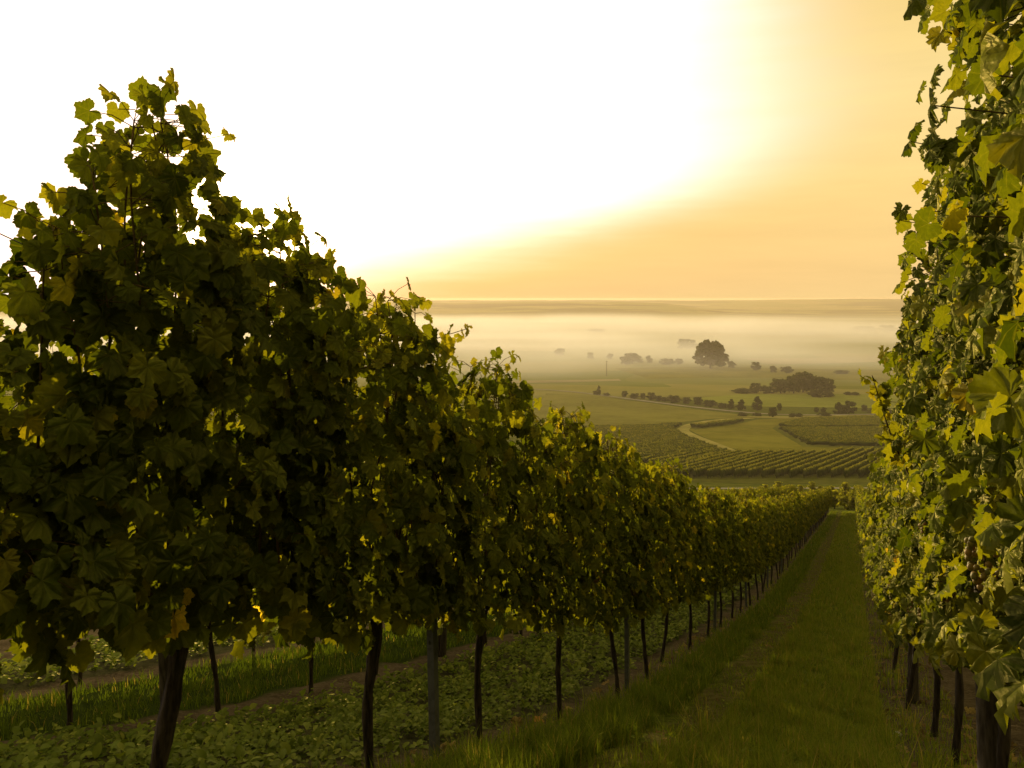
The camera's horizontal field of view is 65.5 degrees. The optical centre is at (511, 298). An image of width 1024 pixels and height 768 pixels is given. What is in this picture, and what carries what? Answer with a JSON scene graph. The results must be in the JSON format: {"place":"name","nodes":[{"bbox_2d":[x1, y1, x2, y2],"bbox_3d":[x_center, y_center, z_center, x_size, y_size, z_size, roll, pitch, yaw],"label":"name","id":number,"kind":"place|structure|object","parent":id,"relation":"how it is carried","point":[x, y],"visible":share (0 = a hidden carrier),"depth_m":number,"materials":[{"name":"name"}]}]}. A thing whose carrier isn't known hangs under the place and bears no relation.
{"place":"outdoors","nodes":[
{"label":"outdoors","id":0,"kind":"place"},
{"bbox_2d":[0,0,1021,300],"label":"sky","id":1,"kind":"structure","parent":0,"point":[685,150],"materials":[{"name":"white"}]},
{"bbox_2d":[0,299,1023,767],"bbox_3d":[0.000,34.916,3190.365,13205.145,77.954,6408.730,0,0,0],"label":"ground","id":2,"kind":"structure","parent":0,"point":[534,335],"depth_m":543.55,"materials":[{"name":"plant"}]},
{"bbox_2d":[0,324,38,703],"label":"vine","id":3,"kind":"object","parent":2,"relation":"on","point":[15,362],"visible":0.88,"depth_m":1.75,"materials":[{"name":"green plant"}]},
{"bbox_2d":[0,341,166,738],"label":"vine","id":4,"kind":"object","parent":2,"relation":"on","point":[16,397],"visible":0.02,"depth_m":4.79,"materials":[{"name":"green plant"}]},
{"bbox_2d":[155,610,168,703],"bbox_3d":[-2.479,2.194,5.603,0.201,2.301,0.084,0,0,-24],"label":"trellis post","id":5,"kind":"object","parent":2,"relation":"on","point":[163,662],"visible":0.09,"depth_m":5.58,"materials":[{"name":"brown wood"}]},
{"bbox_2d":[0,613,369,685],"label":"cover crop","id":6,"kind":"object","parent":2,"relation":"on","point":[111,657],"visible":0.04,"depth_m":8.57,"materials":[{"name":"green plant"}]},
{"bbox_2d":[0,67,374,767],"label":"vine","id":7,"kind":"object","parent":2,"relation":"on","point":[86,563],"visible":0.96,"depth_m":2.19,"materials":[{"name":"green plant"}]},
{"bbox_2d":[152,409,280,711],"bbox_3d":[-2.288,1.953,5.986,0.706,2.524,1.477,0,0,23],"label":"vine","id":8,"kind":"object","parent":2,"relation":"on","point":[195,524],"visible":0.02,"depth_m":6.02,"materials":[{"name":"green plant"}]},
{"bbox_2d":[0,593,589,740],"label":"grass","id":9,"kind":"structure","parent":2,"relation":"on","point":[53,699],"depth_m":7.48,"materials":[{"name":"plant"}]},
{"bbox_2d":[291,469,363,692],"bbox_3d":[-1.844,2.378,7.030,0.727,2.448,1.615,0,0,23],"label":"vine","id":10,"kind":"object","parent":2,"relation":"on","point":[311,662],"depth_m":7.10,"materials":[{"name":"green plant"}]},
{"bbox_2d":[215,277,483,767],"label":"vine","id":11,"kind":"object","parent":2,"relation":"on","point":[396,595],"visible":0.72,"depth_m":3.31,"materials":[{"name":"green plant"}]},
{"bbox_2d":[339,461,435,674],"bbox_3d":[-1.337,2.714,8.186,0.683,2.471,1.542,0,0,23],"label":"vine","id":12,"kind":"object","parent":2,"relation":"on","point":[380,645],"visible":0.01,"depth_m":8.20,"materials":[{"name":"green plant"}]},
{"bbox_2d":[0,532,806,767],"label":"cover crop","id":13,"kind":"object","parent":2,"relation":"on","point":[24,752],"visible":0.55,"depth_m":5.24,"materials":[{"name":"green plant"}]},
{"bbox_2d":[421,384,439,756],"bbox_3d":[-0.397,1.527,3.926,0.051,2.351,0.119,0,0,47],"label":"trellis post","id":14,"kind":"object","parent":2,"relation":"on","point":[433,685],"visible":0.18,"depth_m":3.92,"materials":[{"name":"wood"}]},
{"bbox_2d":[441,623,446,656],"bbox_3d":[-0.808,3.432,9.387,0.091,2.301,0.135,0,0,-30],"label":"trellis post","id":15,"kind":"object","parent":2,"relation":"on","point":[443,642],"visible":0.13,"depth_m":9.37,"materials":[{"name":"brown wood"}]},
{"bbox_2d":[436,481,478,656],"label":"vine","id":16,"kind":"object","parent":2,"relation":"on","point":[439,638],"depth_m":9.29,"materials":[{"name":"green plant"}]},
{"bbox_2d":[388,324,569,749],"bbox_3d":[-0.170,1.363,4.404,0.692,2.476,1.631,0,0,23],"label":"vine","id":17,"kind":"object","parent":2,"relation":"on","point":[495,576],"visible":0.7,"depth_m":4.35,"materials":[{"name":"green plant"}]},
{"bbox_2d":[499,401,615,718],"bbox_3d":[0.306,1.899,5.560,0.727,2.361,1.615,0,0,23],"label":"vine","id":18,"kind":"object","parent":2,"relation":"on","point":[572,599],"visible":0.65,"depth_m":5.49,"materials":[{"name":"green plant"}]},
{"bbox_2d":[300,511,837,767],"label":"grass","id":19,"kind":"structure","parent":2,"relation":"on","point":[541,746],"depth_m":5.68,"materials":[{"name":"plant"}]},
{"bbox_2d":[561,421,660,698],"bbox_3d":[0.835,2.283,6.786,0.706,2.434,1.477,0,0,23],"label":"vine","id":20,"kind":"object","parent":2,"relation":"on","point":[627,538],"visible":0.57,"depth_m":6.72,"materials":[{"name":"green plant"}]},
{"bbox_2d":[623,481,629,690],"bbox_3d":[1.050,2.808,7.289,0.036,2.350,0.060,0,0,23],"label":"trellis post","id":21,"kind":"object","parent":2,"relation":"on","point":[626,654],"visible":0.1,"depth_m":7.27,"materials":[{"name":"wood"}]},
{"bbox_2d":[624,352,642,363],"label":"tree","id":22,"kind":"object","parent":2,"relation":"on","point":[636,357],"visible":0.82,"depth_m":837.54,"materials":[{"name":"green plant"}]},
{"bbox_2d":[615,451,684,679],"bbox_3d":[1.297,2.681,7.819,0.730,2.312,1.405,0,0,23],"label":"vine","id":23,"kind":"object","parent":2,"relation":"on","point":[667,519],"visible":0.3,"depth_m":7.80,"materials":[{"name":"green plant"}]},
{"bbox_2d":[640,457,699,661],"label":"vine","id":24,"kind":"object","parent":2,"relation":"on","point":[687,567],"visible":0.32,"depth_m":8.84,"materials":[{"name":"green plant"}]},
{"bbox_2d":[677,339,697,348],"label":"tree","id":25,"kind":"object","parent":2,"relation":"on","point":[684,343],"visible":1,"depth_m":1121.03,"materials":[{"name":"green plant"}]},
{"bbox_2d":[357,604,1023,767],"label":"leaf litter","id":26,"kind":"object","parent":2,"relation":"on","point":[972,710],"visible":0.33,"depth_m":5.43,"materials":[{"name":"plant"}]},
{"bbox_2d":[678,483,715,649],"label":"vine","id":27,"kind":"object","parent":2,"relation":"on","point":[705,540],"visible":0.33,"depth_m":9.78,"materials":[{"name":"green plant"}]},
{"bbox_2d":[386,511,1023,767],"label":"grass","id":28,"kind":"structure","parent":2,"relation":"on","point":[778,713],"depth_m":5.69,"materials":[{"name":"plant"}]},
{"bbox_2d":[692,339,728,367],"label":"tree","id":29,"kind":"object","parent":2,"relation":"on","point":[712,352],"visible":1,"depth_m":757.18,"materials":[{"name":"green plant"}]},
{"bbox_2d":[694,484,732,636],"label":"vine","id":30,"kind":"object","parent":2,"relation":"on","point":[721,533],"visible":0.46,"depth_m":11.17,"materials":[{"name":"green plant"}]},
{"bbox_2d":[713,541,716,629],"bbox_3d":[3.049,4.210,11.914,0.053,2.351,0.126,0,0,53],"label":"trellis post","id":31,"kind":"object","parent":2,"relation":"on","point":[715,607],"visible":0.09,"depth_m":11.89,"materials":[{"name":"wood"}]},
{"bbox_2d":[704,487,744,626],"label":"vine","id":32,"kind":"object","parent":2,"relation":"on","point":[735,545],"visible":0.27,"depth_m":12.34,"materials":[{"name":"green plant"}]},
{"bbox_2d":[730,493,755,618],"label":"vine","id":33,"kind":"object","parent":2,"relation":"on","point":[744,562],"visible":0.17,"depth_m":13.56,"materials":[{"name":"green plant"}]},
{"bbox_2d":[729,388,756,393],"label":"bush","id":34,"kind":"object","parent":2,"relation":"on","point":[742,390],"visible":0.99,"depth_m":545.62,"materials":[{"name":"green plant"}]},
{"bbox_2d":[734,493,759,612],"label":"vine","id":35,"kind":"object","parent":2,"relation":"on","point":[754,560],"visible":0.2,"depth_m":14.47,"materials":[{"name":"green plant"}]},
{"bbox_2d":[740,492,766,605],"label":"vine","id":36,"kind":"object","parent":2,"relation":"on","point":[759,511],"visible":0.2,"depth_m":15.67,"materials":[{"name":"green plant"}]},
{"bbox_2d":[751,396,762,410],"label":"tree","id":37,"kind":"object","parent":2,"relation":"on","point":[755,405],"visible":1,"depth_m":417.49,"materials":[{"name":"green plant"}]},
{"bbox_2d":[750,493,775,592],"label":"vine","id":38,"kind":"object","parent":2,"relation":"on","point":[772,535],"visible":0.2,"depth_m":17.83,"materials":[{"name":"green plant"}]},
{"bbox_2d":[755,500,772,599],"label":"vine","id":39,"kind":"object","parent":2,"relation":"on","point":[768,550],"visible":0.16,"depth_m":16.79,"materials":[{"name":"green plant"}]},
{"bbox_2d":[762,498,782,587],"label":"vine","id":40,"kind":"object","parent":2,"relation":"on","point":[776,525],"visible":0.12,"depth_m":18.99,"materials":[{"name":"green plant"}]},
{"bbox_2d":[766,496,785,582],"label":"vine","id":41,"kind":"object","parent":2,"relation":"on","point":[781,538],"visible":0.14,"depth_m":20.06,"materials":[{"name":"green plant"}]},
{"bbox_2d":[770,378,789,392],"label":"tree","id":42,"kind":"object","parent":2,"relation":"on","point":[782,386],"visible":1,"depth_m":547.42,"materials":[{"name":"green plant"}]},
{"bbox_2d":[773,500,789,579],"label":"vine","id":43,"kind":"object","parent":2,"relation":"on","point":[784,542],"visible":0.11,"depth_m":20.95,"materials":[{"name":"green plant"}]},
{"bbox_2d":[774,497,791,573],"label":"vine","id":44,"kind":"object","parent":2,"relation":"on","point":[788,530],"visible":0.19,"depth_m":22.05,"materials":[{"name":"green plant"}]},
{"bbox_2d":[775,492,795,571],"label":"vine","id":45,"kind":"object","parent":2,"relation":"on","point":[790,505],"visible":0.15,"depth_m":23.47,"materials":[{"name":"green plant"}]},
{"bbox_2d":[782,493,800,562],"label":"vine","id":46,"kind":"object","parent":2,"relation":"on","point":[796,507],"visible":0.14,"depth_m":25.46,"materials":[{"name":"green plant"}]},
{"bbox_2d":[785,499,798,567],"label":"vine","id":47,"kind":"object","parent":2,"relation":"on","point":[794,517],"visible":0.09,"depth_m":24.58,"materials":[{"name":"green plant"}]},
{"bbox_2d":[786,374,800,392],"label":"tree","id":48,"kind":"object","parent":2,"relation":"on","point":[793,384],"visible":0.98,"depth_m":547.09,"materials":[{"name":"green plant"}]},
{"bbox_2d":[785,495,802,558],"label":"vine","id":49,"kind":"object","parent":2,"relation":"on","point":[799,526],"visible":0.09,"depth_m":26.80,"materials":[{"name":"green plant"}]},
{"bbox_2d":[786,490,804,556],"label":"vine","id":50,"kind":"object","parent":2,"relation":"on","point":[797,496],"visible":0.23,"depth_m":27.64,"materials":[{"name":"green plant"}]},
{"bbox_2d":[792,371,812,391],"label":"tree","id":51,"kind":"object","parent":2,"relation":"on","point":[805,376],"visible":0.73,"depth_m":555.86,"materials":[{"name":"green plant"}]},
{"bbox_2d":[800,494,809,548],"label":"vine","id":52,"kind":"object","parent":2,"relation":"on","point":[806,504],"visible":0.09,"depth_m":30.98,"materials":[{"name":"green plant"}]},
{"bbox_2d":[804,375,825,391],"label":"tree","id":53,"kind":"object","parent":2,"relation":"on","point":[815,382],"visible":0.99,"depth_m":550.89,"materials":[{"name":"green plant"}]},
{"bbox_2d":[807,389,824,396],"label":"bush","id":54,"kind":"object","parent":2,"relation":"on","point":[815,393],"visible":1,"depth_m":519.66,"materials":[{"name":"green plant"}]},
{"bbox_2d":[820,378,835,391],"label":"tree","id":55,"kind":"object","parent":2,"relation":"on","point":[829,387],"visible":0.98,"depth_m":548.51,"materials":[{"name":"green plant"}]},
{"bbox_2d":[829,489,840,508],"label":"bush","id":56,"kind":"object","parent":2,"relation":"on","point":[835,493],"visible":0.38,"depth_m":73.75,"materials":[{"name":"green plant"}]},
{"bbox_2d":[838,482,850,495],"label":"young vine","id":57,"kind":"object","parent":2,"relation":"on","point":[845,489],"visible":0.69,"depth_m":96.86,"materials":[{"name":"green plant"}]},
{"bbox_2d":[836,493,854,509],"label":"bush","id":58,"kind":"object","parent":2,"relation":"on","point":[842,500],"visible":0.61,"depth_m":71.90,"materials":[{"name":"green plant"}]},
{"bbox_2d":[841,400,856,413],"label":"tree","id":59,"kind":"object","parent":2,"relation":"on","point":[846,408],"visible":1,"depth_m":397.77,"materials":[{"name":"green plant"}]},
{"bbox_2d":[845,490,854,507],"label":"bush","id":60,"kind":"object","parent":2,"relation":"on","point":[850,500],"visible":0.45,"depth_m":70.95,"materials":[{"name":"green plant"}]},
{"bbox_2d":[861,472,874,603],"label":"vine","id":61,"kind":"object","parent":2,"relation":"on","point":[864,566],"depth_m":10.36,"materials":[{"name":"green plant"}]},
{"bbox_2d":[861,482,894,656],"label":"vine","id":62,"kind":"object","parent":2,"relation":"on","point":[869,574],"visible":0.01,"depth_m":9.39,"materials":[{"name":"green plant"}]},
{"bbox_2d":[861,460,899,670],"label":"vine","id":63,"kind":"object","parent":2,"relation":"on","point":[871,594],"visible":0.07,"depth_m":8.41,"materials":[{"name":"green plant"}]},
{"bbox_2d":[864,466,907,689],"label":"vine","id":64,"kind":"object","parent":2,"relation":"on","point":[875,560],"visible":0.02,"depth_m":7.19,"materials":[{"name":"green plant"}]},
{"bbox_2d":[877,325,897,331],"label":"tree","id":65,"kind":"object","parent":2,"relation":"on","point":[886,328],"visible":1,"depth_m":1715.32,"materials":[{"name":"beige plant"}]},
{"bbox_2d":[864,440,921,709],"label":"vine","id":66,"kind":"object","parent":2,"relation":"on","point":[881,581],"visible":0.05,"depth_m":6.18,"materials":[{"name":"green plant"}]},
{"bbox_2d":[908,643,918,703],"bbox_3d":[3.281,2.514,6.492,0.090,2.301,0.092,-1,1,-32],"label":"trellis post","id":67,"kind":"object","parent":2,"relation":"on","point":[915,693],"visible":0.11,"depth_m":6.47,"materials":[{"name":"brown wood"}]},
{"bbox_2d":[866,397,973,736],"bbox_3d":[2.586,1.603,4.878,0.750,2.330,1.553,0,0,23],"label":"vine","id":68,"kind":"object","parent":2,"relation":"on","point":[897,611],"visible":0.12,"depth_m":4.96,"materials":[{"name":"green plant"}]},
{"bbox_2d":[857,276,1023,766],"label":"vine","id":69,"kind":"object","parent":2,"relation":"on","point":[883,391],"visible":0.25,"depth_m":3.71,"materials":[{"name":"green plant"}]},
{"bbox_2d":[883,163,1021,767],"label":"vine","id":70,"kind":"object","parent":2,"relation":"on","point":[937,628],"visible":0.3,"depth_m":2.62,"materials":[{"name":"green plant"}]},
{"bbox_2d":[891,0,1023,734],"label":"vine","id":71,"kind":"object","parent":2,"relation":"on","point":[986,229],"visible":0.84,"depth_m":1.57,"materials":[{"name":"green plant"}]},
{"bbox_2d":[973,310,997,767],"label":"trellis post","id":72,"kind":"object","parent":2,"relation":"on","point":[986,728],"visible":0.12,"depth_m":2.79,"materials":[{"name":"brown wood"}]},
{"bbox_2d":[963,0,1023,477],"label":"vine","id":73,"kind":"object","parent":2,"relation":"on","point":[997,405],"visible":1,"depth_m":0.91,"materials":[{"name":"green plant"}]},
{"bbox_2d":[478,379,620,382],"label":"stubble field","id":74,"kind":"structure","parent":0,"point":[535,381],"depth_m":655.33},
{"bbox_2d":[542,421,717,475],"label":"vineyard floor","id":75,"kind":"structure","parent":0,"point":[683,423],"depth_m":318.05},
{"bbox_2d":[553,422,726,457],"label":"vineyard","id":76,"kind":"object","parent":75,"relation":"on","point":[661,439],"visible":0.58,"depth_m":234.13,"materials":[{"name":"plant"}]},
{"bbox_2d":[611,454,677,463],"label":"vineyard","id":77,"kind":"object","parent":75,"relation":"on","point":[645,459],"visible":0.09,"depth_m":174.52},
{"bbox_2d":[647,451,689,464],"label":"vine row","id":78,"kind":"object","parent":75,"relation":"on","point":[673,455],"visible":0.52,"depth_m":176.74,"materials":[{"name":"green plant"}]},
{"bbox_2d":[661,451,705,464],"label":"vine row","id":79,"kind":"object","parent":75,"relation":"on","point":[685,456],"visible":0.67,"depth_m":177.56,"materials":[{"name":"green plant"}]},
{"bbox_2d":[659,449,730,467],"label":"vine row","id":80,"kind":"object","parent":75,"relation":"on","point":[695,457],"visible":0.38,"depth_m":174.68,"materials":[{"name":"green plant"}]},
{"bbox_2d":[661,449,740,473],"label":"vine row","id":81,"kind":"object","parent":75,"relation":"on","point":[705,458],"visible":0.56,"depth_m":173.01,"materials":[{"name":"green plant"}]},
{"bbox_2d":[534,393,759,425],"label":"field","id":82,"kind":"structure","parent":0,"point":[606,411],"depth_m":402.52,"materials":[{"name":"plant"}]},
{"bbox_2d":[519,388,869,414],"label":"road","id":83,"kind":"structure","parent":0,"point":[694,406],"depth_m":442.94,"materials":[{"name":"asphalt"}]},
{"bbox_2d":[678,418,752,450],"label":"grassy track","id":84,"kind":"structure","parent":0,"point":[685,428],"depth_m":276.00,"materials":[{"name":"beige plant"}]},
{"bbox_2d":[691,420,752,429],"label":"vineyard floor","id":85,"kind":"structure","parent":0,"point":[695,428],"depth_m":317.98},
{"bbox_2d":[690,418,743,427],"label":"vineyard","id":86,"kind":"object","parent":85,"relation":"on","point":[717,422],"visible":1,"depth_m":316.22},
{"bbox_2d":[615,367,895,380],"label":"green meadow","id":87,"kind":"structure","parent":0,"point":[697,372],"depth_m":715.32,"materials":[{"name":"plant"}]},
{"bbox_2d":[691,472,869,482],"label":"vineyard floor","id":88,"kind":"structure","parent":0,"point":[826,478],"depth_m":146.65,"materials":[{"name":"plant"}]},
{"bbox_2d":[669,449,751,473],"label":"vine row","id":89,"kind":"object","parent":88,"relation":"on","point":[677,468],"visible":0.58,"depth_m":168.12,"materials":[{"name":"green plant"}]},
{"bbox_2d":[678,449,761,476],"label":"vine row","id":90,"kind":"object","parent":88,"relation":"on","point":[689,469],"visible":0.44,"depth_m":157.55,"materials":[{"name":"green plant"}]},
{"bbox_2d":[692,449,772,478],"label":"vine row","id":91,"kind":"object","parent":88,"relation":"on","point":[699,471],"visible":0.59,"depth_m":160.99,"materials":[{"name":"green plant"}]},
{"bbox_2d":[705,449,783,478],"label":"vine row","id":92,"kind":"object","parent":88,"relation":"on","point":[713,471],"visible":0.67,"depth_m":160.89,"materials":[{"name":"green plant"}]},
{"bbox_2d":[720,448,794,478],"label":"vine row","id":93,"kind":"object","parent":88,"relation":"on","point":[727,471],"visible":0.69,"depth_m":160.96,"materials":[{"name":"green plant"}]},
{"bbox_2d":[734,449,805,476],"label":"vine row","id":94,"kind":"object","parent":88,"relation":"on","point":[741,471],"visible":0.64,"depth_m":161.95,"materials":[{"name":"green plant"}]},
{"bbox_2d":[747,449,815,477],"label":"vine row","id":95,"kind":"object","parent":88,"relation":"on","point":[754,471],"visible":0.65,"depth_m":161.40,"materials":[{"name":"green plant"}]},
{"bbox_2d":[761,449,825,478],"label":"vine row","id":96,"kind":"object","parent":88,"relation":"on","point":[767,471],"visible":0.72,"depth_m":161.51,"materials":[{"name":"green plant"}]},
{"bbox_2d":[775,447,842,478],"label":"vine row","id":97,"kind":"object","parent":88,"relation":"on","point":[781,471],"visible":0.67,"depth_m":163.58,"materials":[{"name":"green plant"}]},
{"bbox_2d":[788,446,854,478],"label":"vine row","id":98,"kind":"object","parent":88,"relation":"on","point":[796,471],"visible":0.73,"depth_m":163.64,"materials":[{"name":"green plant"}]},
{"bbox_2d":[802,446,863,476],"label":"vine row","id":99,"kind":"object","parent":88,"relation":"on","point":[810,470],"visible":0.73,"depth_m":164.57,"materials":[{"name":"green plant"}]},
{"bbox_2d":[816,446,873,476],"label":"vine row","id":100,"kind":"object","parent":88,"relation":"on","point":[824,470],"visible":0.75,"depth_m":164.20,"materials":[{"name":"green plant"}]},
{"bbox_2d":[830,447,883,477],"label":"vine row","id":101,"kind":"object","parent":88,"relation":"on","point":[836,470],"visible":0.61,"depth_m":161.42,"materials":[{"name":"green plant"}]},
{"bbox_2d":[843,456,877,477],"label":"vine row","id":102,"kind":"object","parent":88,"relation":"on","point":[852,469],"visible":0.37,"depth_m":155.84,"materials":[{"name":"green plant"}]},
{"bbox_2d":[857,460,876,477],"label":"vine row","id":103,"kind":"object","parent":88,"relation":"on","point":[863,470],"visible":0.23,"depth_m":152.17,"materials":[{"name":"green plant"}]},
{"bbox_2d":[689,418,876,451],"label":"light meadow","id":104,"kind":"structure","parent":0,"point":[762,434],"depth_m":259.03,"materials":[{"name":"plant"}]},
{"bbox_2d":[690,394,899,407],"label":"green meadow","id":105,"kind":"structure","parent":0,"point":[793,400],"depth_m":496.48,"materials":[{"name":"plant"}]},
{"bbox_2d":[739,415,873,417],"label":"grassy track","id":106,"kind":"structure","parent":0,"point":[795,416],"depth_m":373.89,"materials":[{"name":"green plant"}]},
{"bbox_2d":[744,355,879,363],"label":"stubble field","id":107,"kind":"structure","parent":0,"point":[855,359],"depth_m":909.96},
{"bbox_2d":[775,425,883,447],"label":"vineyard floor","id":108,"kind":"structure","parent":0,"point":[802,444],"depth_m":225.83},
{"bbox_2d":[778,425,887,445],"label":"vineyard","id":109,"kind":"object","parent":108,"relation":"on","point":[841,435],"visible":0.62,"depth_m":253.63,"materials":[{"name":"plant"}]},
{"bbox_2d":[778,415,889,426],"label":"vineyard","id":110,"kind":"object","parent":108,"relation":"on","point":[854,420],"visible":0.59,"depth_m":326.52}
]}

